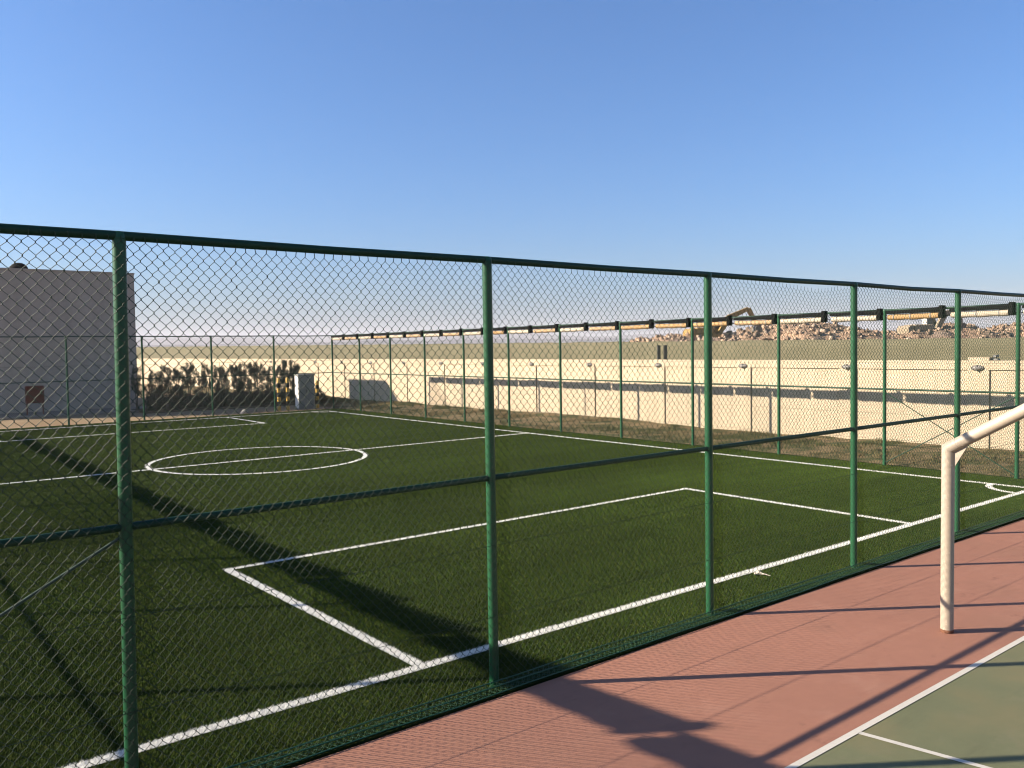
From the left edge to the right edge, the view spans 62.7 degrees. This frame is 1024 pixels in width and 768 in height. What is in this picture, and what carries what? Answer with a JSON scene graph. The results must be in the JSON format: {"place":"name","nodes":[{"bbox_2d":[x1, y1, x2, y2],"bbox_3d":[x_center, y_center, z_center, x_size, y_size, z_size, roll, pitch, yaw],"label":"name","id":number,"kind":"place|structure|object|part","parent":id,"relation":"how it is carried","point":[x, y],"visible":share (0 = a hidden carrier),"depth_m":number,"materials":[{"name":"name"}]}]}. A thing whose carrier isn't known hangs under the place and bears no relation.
{"place":"outdoors","nodes":[
{"label":"outdoors","id":0,"kind":"place"},
{"bbox_2d":[0,406,142,419],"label":"pavement","id":1,"kind":"structure","parent":0,"point":[13,416],"depth_m":41.97,"materials":[{"name":"grey concrete"}]},
{"bbox_2d":[25,385,44,414],"bbox_3d":[-23.523,0.884,41.469,0.800,1.586,0.300,-3,3,-38],"label":"hose cabinet","id":2,"kind":"object","parent":1,"relation":"on","point":[31,399],"visible":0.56,"depth_m":41.31,"materials":[{"name":"red metal"}]},
{"bbox_3d":[-23.449,0.522,41.352,0.704,0.741,0.042,-3,3,-38],"label":"door","id":3,"kind":"part","parent":2,"relation":"part of","materials":[{"name":"metal"}]},
{"bbox_2d":[138,383,192,396],"bbox_3d":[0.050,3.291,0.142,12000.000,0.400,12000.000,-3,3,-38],"label":"ground","id":4,"kind":"structure","parent":0,"point":[148,389],"depth_m":72.28,"materials":[{"name":"brown soil"}]},
{"bbox_2d":[0,268,136,413],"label":"building","id":5,"kind":"structure","parent":4,"relation":"on","point":[37,303],"depth_m":44.06,"materials":[{"name":"grey concrete"}]},
{"bbox_2d":[9,263,27,268],"bbox_3d":[-25.581,-6.074,43.607,0.840,0.429,0.840,-3,3,-38],"label":"roof vent","id":6,"kind":"object","parent":5,"relation":"on","point":[22,265],"visible":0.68,"depth_m":43.34,"materials":[{"name":"grey metal"}]},
{"bbox_2d":[0,335,333,427],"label":"chain link fence","id":7,"kind":"object","parent":4,"relation":"on","point":[66,359],"visible":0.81,"depth_m":38.18,"materials":[{"name":"metal"}]},
{"bbox_2d":[0,223,1023,767],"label":"chain link fence","id":8,"kind":"object","parent":4,"relation":"on","point":[126,527],"visible":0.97,"depth_m":7.05,"materials":[{"name":"metal"}]},
{"bbox_2d":[136,337,1023,359],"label":"hoarding fence","id":9,"kind":"object","parent":4,"relation":"on","point":[459,349],"visible":0.27,"depth_m":65.76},
{"bbox_2d":[137,357,1023,450],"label":"boundary wall","id":10,"kind":"structure","parent":4,"relation":"on","point":[468,380],"depth_m":29.94,"materials":[{"name":"beige paint"}]},
{"bbox_2d":[971,365,983,370],"bbox_3d":[12.438,-0.427,22.494,0.093,0.161,0.340,-3,3,-38],"label":"wall lamp","id":11,"kind":"object","parent":10,"relation":"attached to","point":[980,368],"visible":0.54,"depth_m":22.46,"materials":[{"name":"grey glass"}]},
{"bbox_2d":[657,345,666,359],"bbox_3d":[9.957,-1.065,55.765,1.000,3.020,0.280,-1,2,0],"label":"twin post","id":12,"kind":"object","parent":4,"relation":"on","point":[664,351],"visible":0.2,"depth_m":55.62,"materials":[{"name":"grey metal"}]},
{"bbox_2d":[332,303,1023,478],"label":"chain link fence","id":13,"kind":"object","parent":4,"relation":"on","point":[621,418],"visible":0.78,"depth_m":24.29,"materials":[{"name":"metal"}]},
{"bbox_2d":[331,334,344,339],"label":"shade roll","id":14,"kind":"object","parent":13,"relation":"attached to","point":[339,336],"visible":0.85,"depth_m":42.65,"materials":[{"name":"white fabric"}]},
{"bbox_2d":[344,333,358,339],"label":"shade roll","id":15,"kind":"object","parent":13,"relation":"attached to","point":[353,337],"visible":0.9,"depth_m":41.50,"materials":[{"name":"white fabric"}]},
{"bbox_2d":[358,333,373,338],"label":"shade roll","id":16,"kind":"object","parent":13,"relation":"attached to","point":[366,336],"visible":0.82,"depth_m":40.31,"materials":[{"name":"white fabric"}]},
{"bbox_2d":[373,332,388,338],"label":"shade roll","id":17,"kind":"object","parent":13,"relation":"attached to","point":[386,336],"visible":0.81,"depth_m":39.19,"materials":[{"name":"beige fabric"}]},
{"bbox_2d":[389,331,406,337],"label":"shade roll","id":18,"kind":"object","parent":13,"relation":"attached to","point":[399,335],"visible":0.84,"depth_m":38.02,"materials":[{"name":"white fabric"}]},
{"bbox_2d":[405,330,423,337],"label":"shade roll","id":19,"kind":"object","parent":13,"relation":"attached to","point":[415,334],"visible":0.91,"depth_m":36.91,"materials":[{"name":"white fabric"}]},
{"bbox_2d":[423,330,442,336],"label":"shade roll","id":20,"kind":"object","parent":13,"relation":"attached to","point":[439,333],"visible":0.78,"depth_m":35.76,"materials":[{"name":"white fabric"}]},
{"bbox_2d":[442,328,462,335],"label":"shade roll","id":21,"kind":"object","parent":13,"relation":"attached to","point":[459,332],"visible":0.76,"depth_m":34.57,"materials":[{"name":"beige fabric"}]},
{"bbox_2d":[462,328,482,335],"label":"shade roll","id":22,"kind":"object","parent":13,"relation":"attached to","point":[474,332],"visible":0.77,"depth_m":33.45,"materials":[{"name":"white fabric"}]},
{"bbox_2d":[493,326,507,334],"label":"shade roll","id":23,"kind":"object","parent":13,"relation":"attached to","point":[498,330],"visible":0.42,"depth_m":32.12,"materials":[{"name":"beige fabric"}]},
{"bbox_2d":[507,325,532,333],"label":"shade roll","id":24,"kind":"object","parent":13,"relation":"attached to","point":[519,331],"visible":0.91,"depth_m":31.11,"materials":[{"name":"white fabric"}]},
{"bbox_2d":[533,324,558,332],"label":"shade roll","id":25,"kind":"object","parent":13,"relation":"attached to","point":[542,328],"visible":0.84,"depth_m":30.00,"materials":[{"name":"beige fabric"}]},
{"bbox_2d":[559,322,588,331],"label":"shade roll","id":26,"kind":"object","parent":13,"relation":"attached to","point":[572,329],"visible":0.85,"depth_m":28.80,"materials":[{"name":"white fabric"}]},
{"bbox_2d":[588,321,619,330],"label":"shade roll","id":27,"kind":"object","parent":13,"relation":"attached to","point":[605,327],"visible":0.84,"depth_m":27.65,"materials":[{"name":"beige fabric"}]},
{"bbox_2d":[620,319,654,329],"bbox_3d":[3.975,-1.874,26.606,0.170,0.301,1.480,-3,3,-38],"label":"shade roll","id":28,"kind":"object","parent":13,"relation":"attached to","point":[636,325],"visible":0.86,"depth_m":26.51,"materials":[{"name":"beige fabric"}]},
{"bbox_2d":[654,318,690,328],"bbox_3d":[4.891,-1.837,25.450,0.170,0.301,1.480,-3,3,-38],"label":"shade roll","id":29,"kind":"object","parent":13,"relation":"attached to","point":[674,324],"visible":0.88,"depth_m":25.37,"materials":[{"name":"beige fabric"}]},
{"bbox_2d":[692,315,733,326],"bbox_3d":[5.806,-1.802,24.295,0.170,0.301,1.480,-3,3,-38],"label":"shade roll","id":30,"kind":"object","parent":13,"relation":"attached to","point":[700,322],"visible":0.64,"depth_m":24.07,"materials":[{"name":"beige fabric"}]},
{"bbox_2d":[733,314,776,325],"bbox_3d":[6.721,-1.765,23.139,0.170,0.301,1.480,-3,4,-38],"label":"shade roll","id":31,"kind":"object","parent":13,"relation":"attached to","point":[772,317],"visible":0.79,"depth_m":23.04,"materials":[{"name":"beige fabric"}]},
{"bbox_2d":[779,311,829,323],"bbox_3d":[7.636,-1.731,21.984,0.170,0.301,1.480,-3,3,-38],"label":"shade roll","id":32,"kind":"object","parent":13,"relation":"attached to","point":[803,320],"visible":0.76,"depth_m":21.90,"materials":[{"name":"white fabric"}]},
{"bbox_2d":[829,308,882,321],"bbox_3d":[8.552,-1.694,20.828,0.170,0.301,1.480,-3,3,-38],"label":"shade roll","id":33,"kind":"object","parent":13,"relation":"attached to","point":[858,317],"visible":0.64,"depth_m":20.69,"materials":[{"name":"white fabric"}]},
{"bbox_2d":[886,305,948,319],"bbox_3d":[9.466,-1.659,19.673,0.170,0.301,1.480,-3,3,-38],"label":"shade roll","id":34,"kind":"object","parent":13,"relation":"attached to","point":[916,312],"visible":0.73,"depth_m":19.58,"materials":[{"name":"beige fabric"}]},
{"bbox_2d":[949,302,1019,317],"bbox_3d":[10.381,-1.623,18.517,0.170,0.301,1.480,-3,3,-38],"label":"shade roll","id":35,"kind":"object","parent":13,"relation":"attached to","point":[987,309],"visible":0.62,"depth_m":18.40,"materials":[{"name":"white fabric"}]},
{"bbox_2d":[0,394,332,428],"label":"sand strip","id":36,"kind":"object","parent":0,"point":[78,418],"visible":0.2,"depth_m":40.06,"materials":[{"name":"beige sand"}]},
{"bbox_2d":[277,378,280,410],"bbox_3d":[-11.767,0.544,42.438,0.170,1.728,0.170,-3,3,-38],"label":"striped post","id":37,"kind":"object","parent":36,"relation":"on","point":[279,399],"visible":0.72,"depth_m":42.37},
{"bbox_2d":[286,377,289,409],"bbox_3d":[-11.399,0.526,42.730,0.170,1.728,0.170,-3,3,-38],"label":"striped post","id":38,"kind":"object","parent":36,"relation":"on","point":[287,392],"visible":0.72,"depth_m":42.66,"materials":[{"name":"yellow metal"}]},
{"bbox_2d":[295,374,314,409],"bbox_3d":[-10.714,0.412,43.517,0.920,1.850,0.650,-2,3,-32],"label":"utility cabinet","id":39,"kind":"object","parent":36,"relation":"on","point":[305,391],"visible":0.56,"depth_m":43.26,"materials":[{"name":"grey metal"}]},
{"bbox_3d":[-10.709,0.392,43.167,0.375,1.540,0.047,-2,3,-32],"label":"door","id":40,"kind":"part","parent":39,"relation":"part of","materials":[{"name":"grey metal"}]},
{"bbox_3d":[-10.398,0.378,43.376,0.375,1.540,0.019,-2,3,-32],"label":"door","id":41,"kind":"part","parent":39,"relation":"part of","materials":[{"name":"grey metal"}]},
{"bbox_2d":[315,380,318,407],"bbox_3d":[-10.242,0.554,44.221,0.170,1.508,0.170,-3,3,-38],"label":"striped post","id":42,"kind":"object","parent":36,"relation":"on","point":[317,386],"visible":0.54,"depth_m":44.16,"materials":[{"name":"yellow metal"}]},
{"bbox_2d":[131,400,330,413],"bbox_3d":[-15.302,1.294,46.553,10.200,0.265,2.900,-3,3,-38],"label":"planting bed","id":43,"kind":"object","parent":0,"point":[208,408],"visible":0.29,"depth_m":44.64,"materials":[{"name":"soil"}]},
{"bbox_2d":[130,366,142,409],"bbox_3d":[-19.574,0.237,43.935,0.652,2.435,0.807,-1,2,-8],"label":"shrub","id":44,"kind":"object","parent":43,"relation":"on","point":[136,387],"visible":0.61,"depth_m":43.84,"materials":[{"name":"green plant"}]},
{"bbox_2d":[145,373,158,401],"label":"shrub","id":45,"kind":"object","parent":43,"relation":"on","point":[151,389],"visible":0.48,"depth_m":44.00,"materials":[{"name":"green plant"}]},
{"bbox_2d":[148,369,166,398],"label":"shrub","id":46,"kind":"object","parent":43,"relation":"on","point":[161,384],"visible":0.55,"depth_m":44.58,"materials":[{"name":"green plant"}]},
{"bbox_2d":[160,365,178,400],"bbox_3d":[-18.061,0.160,44.426,0.895,2.503,1.196,-2,3,-15],"label":"shrub","id":47,"kind":"object","parent":43,"relation":"on","point":[168,382],"visible":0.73,"depth_m":44.41,"materials":[{"name":"green plant"}]},
{"bbox_2d":[171,367,188,396],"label":"shrub","id":48,"kind":"object","parent":43,"relation":"on","point":[175,389],"visible":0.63,"depth_m":44.78,"materials":[{"name":"green plant"}]},
{"bbox_2d":[179,362,196,393],"bbox_3d":[-17.399,0.082,45.239,0.952,2.568,0.802,0,3,16],"label":"shrub","id":49,"kind":"object","parent":43,"relation":"on","point":[192,371],"visible":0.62,"depth_m":45.13,"materials":[{"name":"green plant"}]},
{"bbox_2d":[194,364,207,394],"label":"shrub","id":50,"kind":"object","parent":43,"relation":"on","point":[201,379],"visible":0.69,"depth_m":45.44,"materials":[{"name":"green plant"}]},
{"bbox_2d":[200,365,216,401],"bbox_3d":[-16.559,0.108,45.867,0.806,2.434,0.708,-3,3,-38],"label":"shrub","id":51,"kind":"object","parent":43,"relation":"on","point":[209,386],"visible":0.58,"depth_m":45.81,"materials":[{"name":"green plant"}]},
{"bbox_2d":[213,366,222,395],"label":"shrub","id":52,"kind":"object","parent":43,"relation":"on","point":[216,386],"visible":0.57,"depth_m":46.08,"materials":[{"name":"green plant"}]},
{"bbox_2d":[216,365,231,401],"bbox_3d":[-15.998,0.093,46.640,0.931,2.383,0.826,-3,3,-38],"label":"shrub","id":53,"kind":"object","parent":43,"relation":"on","point":[225,380],"visible":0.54,"depth_m":46.58,"materials":[{"name":"green plant"}]},
{"bbox_2d":[229,364,242,395],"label":"shrub","id":54,"kind":"object","parent":43,"relation":"on","point":[235,380],"visible":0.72,"depth_m":46.66,"materials":[{"name":"green plant"}]},
{"bbox_2d":[145,388,327,409],"bbox_3d":[-14.923,0.818,46.231,10.051,1.060,1.781,-3,3,-38],"label":"hedge","id":55,"kind":"object","parent":43,"relation":"on","point":[241,399],"visible":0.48,"depth_m":45.23,"materials":[{"name":"green plant"}]},
{"bbox_2d":[238,363,248,391],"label":"shrub","id":56,"kind":"object","parent":43,"relation":"on","point":[242,379],"visible":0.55,"depth_m":46.95,"materials":[{"name":"green plant"}]},
{"bbox_2d":[242,363,256,392],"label":"shrub","id":57,"kind":"object","parent":43,"relation":"on","point":[248,380],"visible":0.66,"depth_m":47.39,"materials":[{"name":"green plant"}]},
{"bbox_2d":[248,362,265,399],"bbox_3d":[-14.392,-0.036,47.633,1.010,2.507,0.936,-3,3,-38],"label":"shrub","id":58,"kind":"object","parent":43,"relation":"on","point":[258,375],"visible":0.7,"depth_m":47.57,"materials":[{"name":"green plant"}]},
{"bbox_2d":[260,364,276,399],"bbox_3d":[-13.944,0.020,48.156,0.995,2.336,0.810,-3,3,-38],"label":"shrub","id":59,"kind":"object","parent":43,"relation":"on","point":[267,383],"visible":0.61,"depth_m":48.05,"materials":[{"name":"green plant"}]},
{"bbox_2d":[271,364,290,389],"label":"shrub","id":60,"kind":"object","parent":43,"relation":"on","point":[279,372],"visible":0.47,"depth_m":48.16,"materials":[{"name":"green plant"}]},
{"bbox_2d":[279,360,292,388],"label":"shrub","id":61,"kind":"object","parent":43,"relation":"on","point":[290,364],"visible":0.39,"depth_m":48.73,"materials":[{"name":"green plant"}]},
{"bbox_2d":[289,363,299,387],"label":"shrub","id":62,"kind":"object","parent":43,"relation":"on","point":[296,369],"visible":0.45,"depth_m":49.06,"materials":[{"name":"green plant"}]},
{"bbox_2d":[136,338,649,346],"bbox_3d":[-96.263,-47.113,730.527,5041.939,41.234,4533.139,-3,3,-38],"label":"hills","id":63,"kind":"structure","parent":0,"point":[474,341],"depth_m":2633.15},
{"bbox_2d":[0,408,1023,767],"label":"artificial turf","id":64,"kind":"structure","parent":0,"point":[374,670],"depth_m":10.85,"materials":[{"name":"green plastic"}]},
{"bbox_2d":[0,411,1021,767],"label":"pitch markings","id":65,"kind":"object","parent":64,"relation":"on","point":[312,697],"visible":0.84,"depth_m":9.22,"materials":[{"name":"white paint"}]},
{"bbox_2d":[0,0,1023,339],"label":"sky","id":66,"kind":"structure","parent":0,"point":[865,141],"materials":[{"name":"blue"}]},
{"bbox_2d":[136,326,985,344],"bbox_3d":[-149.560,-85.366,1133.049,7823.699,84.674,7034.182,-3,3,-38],"label":"hills","id":67,"kind":"structure","parent":0,"point":[226,340],"depth_m":4183.42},
{"bbox_2d":[155,386,1023,477],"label":"verge","id":68,"kind":"structure","parent":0,"point":[525,418],"depth_m":27.29,"materials":[{"name":"brown soil"}]},
{"bbox_2d":[293,519,1023,767],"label":"red court surround","id":69,"kind":"object","parent":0,"point":[785,683],"visible":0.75,"depth_m":7.40,"materials":[{"name":"red rubber"}]},
{"bbox_2d":[940,403,1023,633],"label":"basketball stand","id":70,"kind":"object","parent":69,"relation":"on","point":[953,450],"visible":0.91,"depth_m":8.56,"materials":[{"name":"white metal"}]},
{"bbox_2d":[630,323,1023,341],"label":"rubble mound","id":71,"kind":"object","parent":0,"point":[839,334],"visible":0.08,"depth_m":91.60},
{"bbox_2d":[683,307,761,336],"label":"excavator","id":72,"kind":"object","parent":71,"relation":"on","point":[734,314],"visible":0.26,"depth_m":95.81,"materials":[{"name":"yellow metal"}]},
{"bbox_2d":[623,322,1023,341],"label":"rubble blocks","id":73,"kind":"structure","parent":71,"relation":"on","point":[784,338],"depth_m":92.98,"materials":[{"name":"beige stone"}]},
{"bbox_2d":[897,310,966,333],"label":"excavator","id":74,"kind":"object","parent":71,"relation":"on","point":[916,327],"visible":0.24,"depth_m":93.54,"materials":[{"name":"yellow metal"}]},
{"bbox_2d":[797,641,1023,767],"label":"green court","id":75,"kind":"object","parent":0,"point":[975,715],"visible":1,"depth_m":6.49,"materials":[{"name":"green rubber"}]},
{"bbox_2d":[785,636,1023,767],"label":"court lines","id":76,"kind":"object","parent":75,"relation":"on","point":[823,749],"visible":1,"depth_m":6.55,"materials":[{"name":"white paint"}]}
]}

